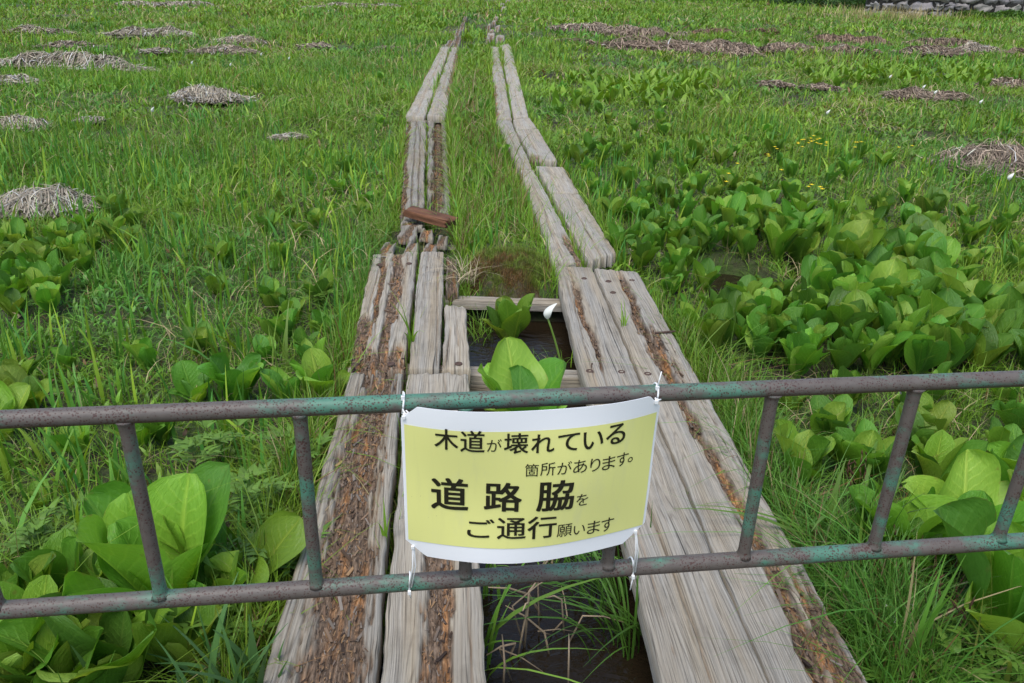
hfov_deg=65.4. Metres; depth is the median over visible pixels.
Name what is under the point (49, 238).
bog plant
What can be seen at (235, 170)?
bog plant
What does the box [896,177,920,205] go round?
bog plant
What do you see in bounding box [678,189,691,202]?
bog plant
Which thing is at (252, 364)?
bog plant
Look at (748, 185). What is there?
bog plant
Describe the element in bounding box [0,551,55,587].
bog plant
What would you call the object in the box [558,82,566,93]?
bog plant
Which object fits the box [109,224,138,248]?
bog plant
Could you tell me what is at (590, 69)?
bog plant
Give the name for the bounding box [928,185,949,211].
bog plant
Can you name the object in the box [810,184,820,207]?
yellow flower
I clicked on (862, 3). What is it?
shrub
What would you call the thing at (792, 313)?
bog plant
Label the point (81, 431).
bog plant
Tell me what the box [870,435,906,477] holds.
bog plant
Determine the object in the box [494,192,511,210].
bog plant
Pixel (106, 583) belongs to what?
bog plant
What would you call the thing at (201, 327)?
bog plant
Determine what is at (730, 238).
bog plant
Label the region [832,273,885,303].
bog plant
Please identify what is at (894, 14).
dry reeds
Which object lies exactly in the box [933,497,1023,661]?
bog plant
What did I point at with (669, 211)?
bog plant
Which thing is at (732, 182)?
bog plant
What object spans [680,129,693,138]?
bog plant
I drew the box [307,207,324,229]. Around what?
bog plant
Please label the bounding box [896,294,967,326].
bog plant
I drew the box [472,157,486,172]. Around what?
bog plant
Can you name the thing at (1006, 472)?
bog plant
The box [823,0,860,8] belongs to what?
shrub
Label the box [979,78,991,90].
bog plant
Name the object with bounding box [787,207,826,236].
bog plant
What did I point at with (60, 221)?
bog plant
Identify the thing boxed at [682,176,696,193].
bog plant
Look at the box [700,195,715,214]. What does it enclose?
bog plant
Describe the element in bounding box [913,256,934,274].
bog plant
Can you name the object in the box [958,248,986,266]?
bog plant
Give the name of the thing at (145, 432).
bog plant
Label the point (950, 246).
bog plant
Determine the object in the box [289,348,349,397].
bog plant
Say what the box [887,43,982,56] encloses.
straw heap
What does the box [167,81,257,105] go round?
straw heap
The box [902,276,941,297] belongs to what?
bog plant
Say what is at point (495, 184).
strip grass
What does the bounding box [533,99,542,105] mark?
bog plant
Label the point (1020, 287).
bog plant
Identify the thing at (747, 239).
bog plant
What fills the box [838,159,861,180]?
bog plant
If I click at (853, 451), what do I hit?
bog plant
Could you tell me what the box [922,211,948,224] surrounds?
bog plant
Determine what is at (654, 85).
leaf cover
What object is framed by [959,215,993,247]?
bog plant
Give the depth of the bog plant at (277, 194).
6.24 m
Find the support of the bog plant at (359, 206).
on the ground at (738, 266)
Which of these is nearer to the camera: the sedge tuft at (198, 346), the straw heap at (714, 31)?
the sedge tuft at (198, 346)
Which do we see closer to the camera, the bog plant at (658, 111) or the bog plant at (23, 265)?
the bog plant at (23, 265)
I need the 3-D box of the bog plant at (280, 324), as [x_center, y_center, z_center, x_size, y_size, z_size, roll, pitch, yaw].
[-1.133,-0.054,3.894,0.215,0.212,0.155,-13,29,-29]
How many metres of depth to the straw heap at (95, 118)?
8.96 m
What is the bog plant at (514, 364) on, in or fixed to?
on the water
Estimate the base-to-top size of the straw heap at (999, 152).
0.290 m
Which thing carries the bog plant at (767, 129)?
on the ground at (738, 266)
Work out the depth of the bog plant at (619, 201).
5.86 m
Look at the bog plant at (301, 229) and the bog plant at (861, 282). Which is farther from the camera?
the bog plant at (301, 229)
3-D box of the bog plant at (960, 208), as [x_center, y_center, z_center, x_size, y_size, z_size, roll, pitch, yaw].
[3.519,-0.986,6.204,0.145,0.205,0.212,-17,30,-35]
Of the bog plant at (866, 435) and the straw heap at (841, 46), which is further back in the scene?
the straw heap at (841, 46)
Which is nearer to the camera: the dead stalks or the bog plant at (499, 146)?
the dead stalks
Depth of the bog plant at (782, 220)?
5.36 m
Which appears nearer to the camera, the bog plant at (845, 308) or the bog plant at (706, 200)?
the bog plant at (845, 308)
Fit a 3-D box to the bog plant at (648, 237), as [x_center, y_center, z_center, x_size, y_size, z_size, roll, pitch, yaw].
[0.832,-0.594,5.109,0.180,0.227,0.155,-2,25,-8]
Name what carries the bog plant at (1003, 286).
on the ground at (738, 266)
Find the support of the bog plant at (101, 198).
on the ground at (738, 266)
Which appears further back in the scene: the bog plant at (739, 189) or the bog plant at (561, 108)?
the bog plant at (561, 108)
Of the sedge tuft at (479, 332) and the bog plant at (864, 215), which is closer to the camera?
the sedge tuft at (479, 332)
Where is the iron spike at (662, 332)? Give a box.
[655,330,674,333]
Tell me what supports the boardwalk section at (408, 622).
on the ground at (738, 266)
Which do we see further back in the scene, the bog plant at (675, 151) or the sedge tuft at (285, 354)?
the bog plant at (675, 151)
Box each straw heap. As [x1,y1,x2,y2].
[0,48,160,71]
[0,73,43,85]
[0,110,52,131]
[0,182,99,219]
[2,24,86,35]
[30,39,110,50]
[71,115,104,123]
[101,25,196,37]
[109,0,223,7]
[139,46,178,53]
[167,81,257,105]
[185,43,260,56]
[202,33,278,45]
[267,131,308,141]
[296,41,331,48]
[301,1,400,8]
[372,44,400,49]
[543,21,616,31]
[553,37,606,45]
[586,24,702,38]
[587,35,708,52]
[676,38,764,56]
[688,27,742,34]
[743,27,780,33]
[753,79,797,87]
[756,41,818,52]
[791,41,881,56]
[798,80,842,91]
[805,32,893,45]
[871,84,946,101]
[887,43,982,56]
[895,36,987,46]
[918,135,1023,180]
[930,89,975,100]
[955,40,999,52]
[966,76,1023,89]
[988,47,1023,56]
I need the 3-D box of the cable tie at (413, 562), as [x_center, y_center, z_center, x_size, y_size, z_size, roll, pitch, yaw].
[-0.179,0.398,1.417,0.017,0.116,0.042,-3,25,-10]
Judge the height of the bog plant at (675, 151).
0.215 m
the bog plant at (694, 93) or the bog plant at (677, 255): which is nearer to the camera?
the bog plant at (677, 255)
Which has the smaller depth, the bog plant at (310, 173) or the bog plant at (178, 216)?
the bog plant at (178, 216)
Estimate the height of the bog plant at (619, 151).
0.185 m
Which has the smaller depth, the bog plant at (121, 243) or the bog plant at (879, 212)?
the bog plant at (121, 243)
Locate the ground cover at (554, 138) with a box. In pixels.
[0,0,1023,682]
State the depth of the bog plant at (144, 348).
3.56 m
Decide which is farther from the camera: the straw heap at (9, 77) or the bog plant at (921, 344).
the straw heap at (9, 77)
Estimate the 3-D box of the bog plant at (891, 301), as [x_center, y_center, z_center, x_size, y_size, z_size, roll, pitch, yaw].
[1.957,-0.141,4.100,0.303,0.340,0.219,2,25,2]
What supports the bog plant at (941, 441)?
on the ground at (738, 266)
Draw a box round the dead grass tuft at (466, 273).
[412,247,511,286]
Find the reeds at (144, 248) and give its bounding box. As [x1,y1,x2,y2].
[0,0,1023,682]
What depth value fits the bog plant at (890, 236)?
5.08 m
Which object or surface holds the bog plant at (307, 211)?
on the ground at (738, 266)
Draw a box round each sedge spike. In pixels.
[842,450,867,515]
[893,524,957,597]
[907,555,974,633]
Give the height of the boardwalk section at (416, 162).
0.122 m
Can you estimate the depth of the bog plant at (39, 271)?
4.18 m
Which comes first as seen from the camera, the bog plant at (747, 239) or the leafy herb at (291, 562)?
the leafy herb at (291, 562)
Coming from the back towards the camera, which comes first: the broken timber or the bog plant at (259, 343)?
the broken timber
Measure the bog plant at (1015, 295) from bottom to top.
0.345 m
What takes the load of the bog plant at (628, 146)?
on the ground at (738, 266)
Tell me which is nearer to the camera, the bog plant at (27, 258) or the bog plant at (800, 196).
the bog plant at (27, 258)
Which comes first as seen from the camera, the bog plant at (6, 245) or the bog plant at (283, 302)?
the bog plant at (283, 302)
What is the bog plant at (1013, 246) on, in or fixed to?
on the ground at (738, 266)
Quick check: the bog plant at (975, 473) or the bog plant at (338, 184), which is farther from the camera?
the bog plant at (338, 184)
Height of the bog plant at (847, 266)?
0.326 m
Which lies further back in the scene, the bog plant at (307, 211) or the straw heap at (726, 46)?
the straw heap at (726, 46)
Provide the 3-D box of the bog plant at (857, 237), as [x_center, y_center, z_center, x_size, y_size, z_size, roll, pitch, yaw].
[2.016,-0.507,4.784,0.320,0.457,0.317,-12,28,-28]
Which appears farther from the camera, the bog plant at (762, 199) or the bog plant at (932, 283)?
the bog plant at (762, 199)
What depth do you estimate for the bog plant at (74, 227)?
5.12 m
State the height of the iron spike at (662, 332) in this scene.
0.019 m
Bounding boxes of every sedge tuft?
[71,645,92,682]
[147,573,287,682]
[168,302,217,362]
[266,299,298,374]
[378,498,391,537]
[394,306,423,347]
[467,301,498,345]
[481,542,645,674]
[483,563,507,599]
[484,563,598,682]
[491,510,651,641]
[516,550,628,578]
[533,348,572,364]
[620,303,629,325]
[679,417,962,598]
[899,536,965,660]
[955,524,1023,681]
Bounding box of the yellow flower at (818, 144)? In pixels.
[808,135,828,162]
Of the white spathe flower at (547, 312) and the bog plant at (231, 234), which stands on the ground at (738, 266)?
the bog plant at (231, 234)
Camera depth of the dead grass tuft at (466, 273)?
4.59 m
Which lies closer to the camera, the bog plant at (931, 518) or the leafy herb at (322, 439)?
the bog plant at (931, 518)
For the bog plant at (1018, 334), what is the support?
on the ground at (738, 266)
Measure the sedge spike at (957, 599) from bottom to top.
0.286 m
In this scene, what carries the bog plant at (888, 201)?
on the ground at (738, 266)
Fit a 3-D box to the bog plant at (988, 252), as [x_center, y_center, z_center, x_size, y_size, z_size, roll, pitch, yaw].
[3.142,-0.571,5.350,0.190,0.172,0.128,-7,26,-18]
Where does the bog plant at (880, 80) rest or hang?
on the ground at (738, 266)
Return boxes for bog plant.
[0,217,25,251]
[0,238,32,252]
[0,242,20,268]
[0,251,14,266]
[0,258,16,274]
[0,270,24,294]
[0,287,28,318]
[0,355,42,374]
[0,363,51,408]
[0,380,30,443]
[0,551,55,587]
[0,575,60,639]
[0,592,173,682]
[0,615,66,682]
[0,615,105,682]
[6,528,102,591]
[8,267,27,292]
[9,217,33,239]
[15,256,34,282]
[17,248,51,261]
[21,240,56,261]
[22,478,52,511]
[23,260,61,289]
[30,281,60,314]
[33,232,56,249]
[42,217,67,237]
[46,248,77,294]
[49,425,88,456]
[50,344,77,373]
[51,230,85,263]
[60,223,86,236]
[60,233,87,250]
[62,461,230,622]
[69,210,96,230]
[72,243,93,275]
[75,577,134,622]
[78,548,108,579]
[86,226,102,254]
[93,215,127,242]
[94,193,118,217]
[100,193,129,217]
[103,423,165,447]
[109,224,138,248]
[109,235,130,255]
[121,337,157,374]
[123,207,143,232]
[131,586,223,677]
[141,422,175,444]
[163,510,305,586]
[168,360,212,401]
[169,212,186,231]
[172,181,188,199]
[177,196,191,213]
[182,321,211,358]
[186,550,247,587]
[196,352,266,400]
[203,240,232,266]
[204,273,228,298]
[221,231,237,243]
[229,164,242,179]
[236,188,250,201]
[253,334,275,366]
[255,208,278,237]
[255,308,297,347]
[257,275,278,301]
[259,285,287,315]
[259,366,301,398]
[269,241,286,259]
[275,190,286,200]
[278,297,304,328]
[282,204,294,219]
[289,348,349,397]
[290,222,309,241]
[291,326,319,348]
[293,336,326,359]
[301,268,333,308]
[303,169,315,186]
[304,207,312,220]
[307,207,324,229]
[309,309,338,339]
[330,179,345,195]
[335,155,352,175]
[351,200,370,222]
[358,191,373,203]
[374,114,385,127]
[378,70,383,77]
[453,116,461,130]
[454,87,462,97]
[463,175,478,191]
[468,111,482,121]
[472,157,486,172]
[477,337,566,411]
[479,99,490,110]
[479,126,487,140]
[479,293,534,339]
[481,164,494,183]
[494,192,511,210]
[496,142,510,154]
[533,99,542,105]
[554,103,565,114]
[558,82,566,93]
[562,144,571,161]
[570,143,588,165]
[573,88,586,100]
[580,155,595,174]
[581,94,592,110]
[582,131,600,154]
[588,171,602,196]
[589,65,594,74]
[593,76,602,85]
[593,180,611,197]
[594,100,603,113]
[595,149,611,167]
[596,142,612,155]
[596,196,626,221]
[600,137,614,151]
[603,110,617,124]
[604,222,635,252]
[607,125,617,136]
[609,84,619,97]
[611,145,623,162]
[612,163,616,182]
[614,160,624,184]
[616,165,636,189]
[622,141,634,156]
[622,196,636,221]
[623,221,643,246]
[626,197,642,220]
[626,234,656,246]
[629,235,660,274]
[630,116,641,133]
[631,199,652,225]
[634,131,645,143]
[635,180,654,196]
[636,186,652,205]
[641,220,665,246]
[643,211,665,236]
[644,147,661,166]
[644,190,658,207]
[649,172,661,191]
[649,213,668,231]
[652,206,674,238]
[653,107,665,118]
[655,175,673,202]
[656,122,670,134]
[656,202,674,213]
[657,252,674,278]
[658,100,667,108]
[658,113,668,123]
[658,139,671,152]
[661,273,682,297]
[662,194,679,213]
[663,217,692,239]
[665,243,691,265]
[666,220,689,248]
[668,258,693,291]
[669,146,681,164]
[669,234,701,269]
[676,293,707,338]
[677,160,689,177]
[677,214,690,226]
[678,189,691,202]
[678,189,700,217]
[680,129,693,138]
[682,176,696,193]
[686,153,701,171]
[688,139,704,156]
[689,89,697,96]
[689,226,710,256]
[691,170,710,193]
[691,204,721,226]
[691,218,728,252]
[693,257,720,292]
[694,302,736,359]
[697,286,730,308]
[698,133,711,144]
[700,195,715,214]
[706,184,725,197]
[706,212,714,224]
[711,147,734,166]
[711,192,745,227]
[714,222,747,249]
[715,167,734,184]
[720,173,740,191]
[724,274,772,294]
[725,185,748,195]
[725,311,749,349]
[727,143,742,153]
[728,290,770,323]
[730,226,757,260]
[733,210,755,226]
[736,214,760,232]
[737,181,759,194]
[739,134,750,140]
[743,194,757,210]
[745,303,791,364]
[746,190,776,234]
[747,171,762,187]
[753,185,781,202]
[753,287,785,314]
[754,274,794,296]
[755,203,776,243]
[756,306,804,355]
[760,179,780,190]
[762,124,772,134]
[763,211,807,264]
[764,138,784,157]
[764,219,798,245]
[768,130,777,140]
[771,201,781,210]
[773,418,835,495]
[774,211,805,228]
[776,198,797,215]
[777,151,789,166]
[778,377,809,416]
[779,317,829,378]
[780,284,800,313]
[781,178,800,201]
[783,158,797,177]
[786,276,830,307]
[786,318,838,349]
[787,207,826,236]
[788,193,819,213]
[788,222,820,270]
[788,300,804,319]
[791,191,813,203]
[797,292,828,324]
[801,254,853,297]
[805,209,833,236]
[807,127,821,138]
[809,134,823,149]
[810,394,852,436]
[819,242,864,273]
[824,219,887,258]
[825,162,843,186]
[826,286,880,339]
[827,197,850,216]
[827,319,873,369]
[827,429,868,480]
[830,366,867,405]
[832,76,843,85]
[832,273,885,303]
[835,418,889,484]
[837,153,852,160]
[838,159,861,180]
[841,323,912,373]
[842,260,853,276]
[843,211,884,229]
[843,484,957,540]
[849,195,886,223]
[850,206,866,215]
[853,141,873,159]
[854,244,893,274]
[854,261,921,276]
[859,258,920,300]
[862,475,899,502]
[864,302,903,330]
[868,188,888,211]
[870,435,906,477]
[871,151,896,171]
[871,279,923,310]
[873,222,916,233]
[873,226,915,254]
[875,76,884,86]
[877,190,894,218]
[878,300,932,366]
[885,241,896,256]
[888,517,946,583]
[890,255,918,268]
[893,391,932,417]
[895,402,939,466]
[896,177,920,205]
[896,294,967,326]
[898,228,933,256]
[900,202,921,224]
[901,81,909,88]
[901,449,1023,573]
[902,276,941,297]
[903,286,964,308]
[904,314,949,374]
[905,212,946,237]
[911,69,921,79]
[911,429,988,481]
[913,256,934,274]
[914,195,944,213]
[914,227,960,265]
[916,266,958,293]
[917,392,956,430]
[918,287,985,325]
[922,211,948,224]
[923,317,985,371]
[924,360,953,401]
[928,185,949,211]
[930,250,984,280]
[932,77,941,86]
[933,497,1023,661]
[938,267,1000,302]
[953,202,978,221]
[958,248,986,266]
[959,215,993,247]
[961,291,1010,317]
[961,319,1015,371]
[967,244,995,263]
[967,282,1013,300]
[968,308,1023,333]
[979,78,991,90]
[982,281,1023,303]
[984,416,1021,453]
[987,434,1023,469]
[990,449,1023,500]
[991,211,1014,240]
[991,387,1019,403]
[992,400,1023,430]
[996,202,1020,224]
[1001,286,1022,351]
[1006,239,1023,259]
[1006,255,1023,278]
[1009,328,1023,369]
[1012,299,1023,363]
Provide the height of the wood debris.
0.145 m
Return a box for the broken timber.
[402,206,457,228]
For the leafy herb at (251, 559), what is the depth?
2.31 m
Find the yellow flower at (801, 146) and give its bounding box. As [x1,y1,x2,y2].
[795,139,805,158]
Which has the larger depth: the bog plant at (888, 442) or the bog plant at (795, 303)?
the bog plant at (795, 303)
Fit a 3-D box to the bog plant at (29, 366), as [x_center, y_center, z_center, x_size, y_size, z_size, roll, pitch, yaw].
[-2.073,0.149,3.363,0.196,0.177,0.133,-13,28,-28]
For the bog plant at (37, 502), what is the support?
on the ground at (738, 266)
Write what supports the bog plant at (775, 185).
on the ground at (738, 266)
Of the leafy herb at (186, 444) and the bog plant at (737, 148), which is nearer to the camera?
the leafy herb at (186, 444)
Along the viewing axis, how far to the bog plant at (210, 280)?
4.40 m
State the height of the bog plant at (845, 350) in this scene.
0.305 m
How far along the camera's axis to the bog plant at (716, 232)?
5.25 m
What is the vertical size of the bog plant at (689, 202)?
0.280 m
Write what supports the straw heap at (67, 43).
on the ground at (738, 266)
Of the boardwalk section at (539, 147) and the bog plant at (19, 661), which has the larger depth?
the boardwalk section at (539, 147)
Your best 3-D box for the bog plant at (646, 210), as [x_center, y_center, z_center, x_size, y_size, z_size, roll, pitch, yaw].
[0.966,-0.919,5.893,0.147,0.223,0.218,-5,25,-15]
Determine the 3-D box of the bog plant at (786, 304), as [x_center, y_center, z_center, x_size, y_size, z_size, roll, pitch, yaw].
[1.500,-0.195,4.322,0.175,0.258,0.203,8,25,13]
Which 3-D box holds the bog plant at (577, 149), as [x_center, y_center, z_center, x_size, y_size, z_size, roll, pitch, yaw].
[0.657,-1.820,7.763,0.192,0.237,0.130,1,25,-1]
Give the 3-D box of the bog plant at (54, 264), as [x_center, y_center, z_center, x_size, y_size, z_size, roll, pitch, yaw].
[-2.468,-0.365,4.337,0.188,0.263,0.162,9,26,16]
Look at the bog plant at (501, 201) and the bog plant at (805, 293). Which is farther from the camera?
the bog plant at (501, 201)
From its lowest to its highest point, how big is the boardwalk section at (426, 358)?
0.119 m
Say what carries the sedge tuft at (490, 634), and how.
on the water
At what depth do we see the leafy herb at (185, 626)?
2.09 m
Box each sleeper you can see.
[357,294,561,311]
[403,364,580,391]
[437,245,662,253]
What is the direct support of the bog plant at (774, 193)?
on the ground at (738, 266)
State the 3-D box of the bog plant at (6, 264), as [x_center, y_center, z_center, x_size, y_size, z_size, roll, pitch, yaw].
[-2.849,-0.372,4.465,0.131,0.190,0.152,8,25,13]
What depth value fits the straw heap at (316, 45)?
19.19 m
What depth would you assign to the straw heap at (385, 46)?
18.55 m
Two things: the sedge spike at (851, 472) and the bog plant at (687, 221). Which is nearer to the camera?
the sedge spike at (851, 472)
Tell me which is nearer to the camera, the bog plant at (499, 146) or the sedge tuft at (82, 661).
the sedge tuft at (82, 661)
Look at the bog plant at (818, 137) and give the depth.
8.53 m
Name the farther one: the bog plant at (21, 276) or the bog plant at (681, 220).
the bog plant at (681, 220)
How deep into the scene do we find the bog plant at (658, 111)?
10.06 m
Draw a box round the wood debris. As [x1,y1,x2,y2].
[295,121,861,682]
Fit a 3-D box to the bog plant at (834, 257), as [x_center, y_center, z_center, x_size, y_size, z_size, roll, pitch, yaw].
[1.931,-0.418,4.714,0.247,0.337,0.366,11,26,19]
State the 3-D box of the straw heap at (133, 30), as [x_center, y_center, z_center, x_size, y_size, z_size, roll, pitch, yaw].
[-9.329,-7.940,20.371,2.676,0.309,1.057,1,25,0]
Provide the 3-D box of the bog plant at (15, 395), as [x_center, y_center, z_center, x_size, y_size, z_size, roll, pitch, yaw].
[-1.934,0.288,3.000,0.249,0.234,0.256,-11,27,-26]
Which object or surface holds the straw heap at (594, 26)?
on the ground at (738, 266)
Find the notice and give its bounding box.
[401,396,659,563]
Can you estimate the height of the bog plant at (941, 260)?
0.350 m
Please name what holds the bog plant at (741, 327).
on the ground at (738, 266)
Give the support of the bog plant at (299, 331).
on the ground at (738, 266)
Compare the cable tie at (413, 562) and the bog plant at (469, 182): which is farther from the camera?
the bog plant at (469, 182)
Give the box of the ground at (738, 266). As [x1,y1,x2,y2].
[0,0,1023,682]
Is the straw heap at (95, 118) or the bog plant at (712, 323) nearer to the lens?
the bog plant at (712, 323)
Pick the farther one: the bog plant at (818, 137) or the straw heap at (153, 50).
the straw heap at (153, 50)
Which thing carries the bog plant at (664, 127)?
on the ground at (738, 266)
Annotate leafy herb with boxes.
[0,483,103,554]
[166,419,266,465]
[177,603,278,653]
[205,523,282,582]
[225,459,298,528]
[243,521,331,577]
[257,423,335,466]
[297,279,343,309]
[862,635,963,682]
[914,604,1023,682]
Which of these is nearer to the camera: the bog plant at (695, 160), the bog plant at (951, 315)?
the bog plant at (951, 315)
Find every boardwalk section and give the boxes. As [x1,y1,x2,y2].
[263,372,485,682]
[348,251,470,385]
[381,120,451,254]
[406,47,458,122]
[445,16,466,48]
[486,0,509,43]
[491,44,527,121]
[496,118,556,176]
[521,166,615,270]
[555,265,866,682]
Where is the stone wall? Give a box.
[865,0,1023,16]
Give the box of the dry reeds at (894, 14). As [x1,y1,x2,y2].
[782,0,998,27]
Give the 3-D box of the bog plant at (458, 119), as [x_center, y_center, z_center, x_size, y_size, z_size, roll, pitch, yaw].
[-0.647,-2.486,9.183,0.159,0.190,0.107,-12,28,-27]
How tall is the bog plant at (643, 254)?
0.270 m
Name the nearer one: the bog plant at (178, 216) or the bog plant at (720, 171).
the bog plant at (178, 216)
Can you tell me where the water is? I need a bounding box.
[379,272,800,682]
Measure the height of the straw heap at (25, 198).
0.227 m
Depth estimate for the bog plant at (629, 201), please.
6.07 m
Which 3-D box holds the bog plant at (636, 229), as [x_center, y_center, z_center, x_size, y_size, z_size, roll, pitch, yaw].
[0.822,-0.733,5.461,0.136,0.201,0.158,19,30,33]
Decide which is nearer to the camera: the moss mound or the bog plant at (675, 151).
the moss mound
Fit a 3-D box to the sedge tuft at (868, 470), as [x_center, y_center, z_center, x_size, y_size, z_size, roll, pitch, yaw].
[0.930,0.468,2.624,0.791,0.372,1.035,5,25,9]
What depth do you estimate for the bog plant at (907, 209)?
6.04 m
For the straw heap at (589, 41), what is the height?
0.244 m
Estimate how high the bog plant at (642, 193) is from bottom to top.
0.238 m
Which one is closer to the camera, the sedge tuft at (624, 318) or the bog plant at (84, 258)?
the sedge tuft at (624, 318)
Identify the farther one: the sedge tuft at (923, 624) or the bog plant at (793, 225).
the bog plant at (793, 225)
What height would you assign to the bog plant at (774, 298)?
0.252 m
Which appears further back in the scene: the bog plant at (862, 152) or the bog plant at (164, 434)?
the bog plant at (862, 152)
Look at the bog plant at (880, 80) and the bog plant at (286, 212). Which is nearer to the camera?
the bog plant at (286, 212)
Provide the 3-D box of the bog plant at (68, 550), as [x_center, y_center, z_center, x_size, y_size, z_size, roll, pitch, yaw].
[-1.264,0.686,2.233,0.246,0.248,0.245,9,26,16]
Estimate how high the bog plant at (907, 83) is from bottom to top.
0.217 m
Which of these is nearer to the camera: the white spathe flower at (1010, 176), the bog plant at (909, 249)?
the bog plant at (909, 249)
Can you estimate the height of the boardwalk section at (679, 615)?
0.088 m
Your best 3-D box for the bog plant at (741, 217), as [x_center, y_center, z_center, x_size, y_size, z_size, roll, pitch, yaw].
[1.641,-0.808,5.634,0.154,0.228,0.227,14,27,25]
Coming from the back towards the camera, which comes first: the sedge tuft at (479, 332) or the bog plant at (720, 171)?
the bog plant at (720, 171)
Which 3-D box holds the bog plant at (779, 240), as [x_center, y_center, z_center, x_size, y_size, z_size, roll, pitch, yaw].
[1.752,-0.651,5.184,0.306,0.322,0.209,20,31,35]
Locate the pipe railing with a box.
[0,370,1023,619]
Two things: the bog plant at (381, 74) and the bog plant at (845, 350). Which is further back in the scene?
the bog plant at (381, 74)
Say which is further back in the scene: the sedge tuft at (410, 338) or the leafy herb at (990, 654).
the sedge tuft at (410, 338)
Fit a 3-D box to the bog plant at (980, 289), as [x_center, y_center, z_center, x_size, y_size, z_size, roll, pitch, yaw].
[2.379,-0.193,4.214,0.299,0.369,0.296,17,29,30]
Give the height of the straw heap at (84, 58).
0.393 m
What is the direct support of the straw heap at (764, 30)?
on the ground at (738, 266)
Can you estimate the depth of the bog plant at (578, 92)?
11.51 m
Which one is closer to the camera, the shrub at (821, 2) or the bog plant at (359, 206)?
the bog plant at (359, 206)
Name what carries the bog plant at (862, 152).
on the ground at (738, 266)
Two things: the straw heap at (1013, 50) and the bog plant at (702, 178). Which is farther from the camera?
the straw heap at (1013, 50)
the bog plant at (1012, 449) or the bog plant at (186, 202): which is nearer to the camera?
the bog plant at (1012, 449)
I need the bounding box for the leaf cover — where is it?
[293,0,1023,112]
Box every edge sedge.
[25,156,416,682]
[569,263,1023,682]
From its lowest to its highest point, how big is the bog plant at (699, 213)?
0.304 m
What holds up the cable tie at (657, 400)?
attached to the pipe railing
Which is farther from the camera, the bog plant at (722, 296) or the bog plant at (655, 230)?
the bog plant at (655, 230)
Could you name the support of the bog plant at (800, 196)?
on the ground at (738, 266)
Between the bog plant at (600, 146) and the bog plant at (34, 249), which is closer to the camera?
the bog plant at (34, 249)
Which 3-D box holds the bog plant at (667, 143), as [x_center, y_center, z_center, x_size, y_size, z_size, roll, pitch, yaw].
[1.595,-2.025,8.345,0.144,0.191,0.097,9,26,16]
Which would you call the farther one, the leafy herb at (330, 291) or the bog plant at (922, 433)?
the leafy herb at (330, 291)
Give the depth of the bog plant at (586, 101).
10.92 m
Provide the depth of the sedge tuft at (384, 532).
2.41 m
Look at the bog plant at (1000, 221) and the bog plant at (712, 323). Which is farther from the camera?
the bog plant at (1000, 221)
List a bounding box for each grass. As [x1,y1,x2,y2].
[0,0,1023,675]
[197,37,933,682]
[420,41,560,258]
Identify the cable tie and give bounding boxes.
[401,391,408,419]
[408,545,415,597]
[628,530,638,589]
[652,371,661,403]
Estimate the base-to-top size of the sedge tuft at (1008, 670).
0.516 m
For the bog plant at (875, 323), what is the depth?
3.97 m
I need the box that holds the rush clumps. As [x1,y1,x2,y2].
[0,0,1023,682]
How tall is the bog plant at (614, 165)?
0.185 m
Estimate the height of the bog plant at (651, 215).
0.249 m
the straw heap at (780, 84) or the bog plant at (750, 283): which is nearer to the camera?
the bog plant at (750, 283)
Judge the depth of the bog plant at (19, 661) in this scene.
1.89 m
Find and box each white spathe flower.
[543,303,560,358]
[1006,173,1013,186]
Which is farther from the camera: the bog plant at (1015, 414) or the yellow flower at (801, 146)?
the yellow flower at (801, 146)
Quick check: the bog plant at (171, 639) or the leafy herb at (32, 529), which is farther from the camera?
the leafy herb at (32, 529)
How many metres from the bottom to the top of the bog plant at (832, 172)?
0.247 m
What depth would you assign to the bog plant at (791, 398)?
3.36 m
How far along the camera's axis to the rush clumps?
11.57 m
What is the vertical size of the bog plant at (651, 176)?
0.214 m
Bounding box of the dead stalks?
[486,560,623,682]
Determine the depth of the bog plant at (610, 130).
9.07 m
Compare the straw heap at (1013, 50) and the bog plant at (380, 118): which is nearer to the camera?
the bog plant at (380, 118)
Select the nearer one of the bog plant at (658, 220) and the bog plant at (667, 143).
the bog plant at (658, 220)
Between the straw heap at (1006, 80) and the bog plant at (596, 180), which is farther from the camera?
the straw heap at (1006, 80)
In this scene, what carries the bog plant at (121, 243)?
on the ground at (738, 266)
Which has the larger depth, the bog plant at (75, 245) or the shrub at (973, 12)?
the shrub at (973, 12)
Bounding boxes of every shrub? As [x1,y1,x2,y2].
[766,0,810,4]
[793,0,841,6]
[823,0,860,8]
[847,0,865,10]
[951,9,991,18]
[991,8,1023,18]
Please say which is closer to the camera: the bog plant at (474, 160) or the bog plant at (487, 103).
the bog plant at (474, 160)
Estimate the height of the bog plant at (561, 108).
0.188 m
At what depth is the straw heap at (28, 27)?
20.15 m
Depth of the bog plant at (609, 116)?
9.81 m
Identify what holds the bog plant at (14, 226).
on the ground at (738, 266)
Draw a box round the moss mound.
[462,239,555,298]
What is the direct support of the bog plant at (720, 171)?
on the ground at (738, 266)
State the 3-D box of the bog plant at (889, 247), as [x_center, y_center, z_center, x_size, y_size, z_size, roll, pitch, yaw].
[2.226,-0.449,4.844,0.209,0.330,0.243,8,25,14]
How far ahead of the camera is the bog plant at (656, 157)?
7.75 m
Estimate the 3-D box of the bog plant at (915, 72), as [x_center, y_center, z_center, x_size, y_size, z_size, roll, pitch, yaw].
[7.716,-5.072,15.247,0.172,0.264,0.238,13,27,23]
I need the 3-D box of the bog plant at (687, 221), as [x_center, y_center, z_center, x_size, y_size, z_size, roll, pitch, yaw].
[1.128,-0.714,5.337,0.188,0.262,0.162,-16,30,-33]
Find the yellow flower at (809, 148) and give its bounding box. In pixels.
[800,139,818,162]

